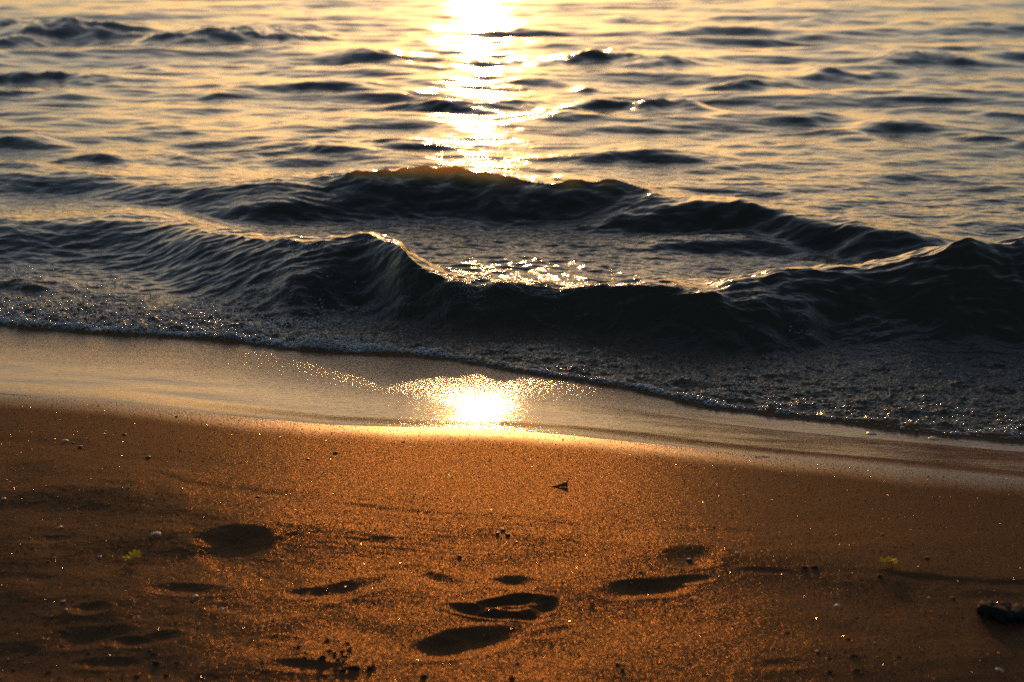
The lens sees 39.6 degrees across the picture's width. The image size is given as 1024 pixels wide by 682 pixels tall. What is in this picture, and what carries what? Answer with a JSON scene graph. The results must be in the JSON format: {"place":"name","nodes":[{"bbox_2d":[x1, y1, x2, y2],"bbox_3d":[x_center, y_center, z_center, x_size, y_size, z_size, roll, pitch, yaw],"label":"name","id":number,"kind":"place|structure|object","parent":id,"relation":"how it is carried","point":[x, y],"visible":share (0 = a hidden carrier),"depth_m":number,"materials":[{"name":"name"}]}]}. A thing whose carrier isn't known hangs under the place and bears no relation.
{"place":"outdoors","nodes":[
{"label":"outdoors","id":0,"kind":"place"},
{"bbox_2d":[0,0,1023,479],"bbox_3d":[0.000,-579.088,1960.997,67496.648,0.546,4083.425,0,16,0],"label":"sea water","id":1,"kind":"structure","parent":0,"point":[746,198],"depth_m":9.03,"materials":[{"name":"grey liquid"}]},
{"bbox_2d":[0,237,1022,438],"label":"sea foam","id":2,"kind":"object","parent":1,"relation":"on","point":[117,331],"visible":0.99,"depth_m":6.52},
{"bbox_2d":[928,436,938,440],"bbox_3d":[1.525,0.352,5.144,0.042,0.005,0.041,-8,18,-25],"label":"foam fleck","id":3,"kind":"object","parent":1,"relation":"on","point":[933,438],"visible":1,"depth_m":5.14},
{"bbox_2d":[0,394,1023,681],"bbox_3d":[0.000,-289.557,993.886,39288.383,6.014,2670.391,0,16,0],"label":"beach sand","id":4,"kind":"structure","parent":0,"point":[40,530],"depth_m":3.84,"materials":[{"name":"brown sand"}]},
{"bbox_2d":[122,550,140,560],"bbox_3d":[-1.027,0.583,3.845,0.051,0.025,0.033,-6,17,-19],"label":"flower sprig","id":5,"kind":"object","parent":4,"relation":"on","point":[135,554],"visible":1,"depth_m":3.85,"materials":[{"name":"yellow plant"}]},
{"bbox_2d":[318,655,326,659],"bbox_3d":[-0.444,0.742,3.331,0.020,0.014,0.010,-3,17,-11],"label":"sand crumb","id":6,"kind":"object","parent":4,"relation":"on","point":[322,657],"visible":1,"depth_m":3.33,"materials":[{"name":"black sand"}]},
{"bbox_2d":[347,664,359,669],"bbox_3d":[-0.367,0.756,3.297,0.030,0.010,0.019,-4,17,-12],"label":"sand crumb","id":7,"kind":"object","parent":4,"relation":"on","point":[353,667],"visible":1,"depth_m":3.29,"materials":[{"name":"black sand"}]},
{"bbox_2d":[551,481,567,486],"bbox_3d":[0.145,0.441,4.374,0.054,0.016,0.012,-1,17,-3],"label":"dry leaf","id":8,"kind":"object","parent":4,"relation":"on","point":[564,484],"visible":1,"depth_m":4.37,"materials":[{"name":"black plant"}]},
{"bbox_2d":[879,556,897,564],"bbox_3d":[1.001,0.585,3.779,0.052,0.023,0.030,-3,17,-10],"label":"flower sprig","id":9,"kind":"object","parent":4,"relation":"on","point":[888,559],"visible":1,"depth_m":3.78,"materials":[{"name":"yellow plant"}]},
{"bbox_2d":[977,601,1023,622],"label":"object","id":10,"kind":"object","parent":4,"relation":"on","point":[1002,612],"visible":1,"depth_m":3.51,"materials":[{"name":"black stone"}]}
]}

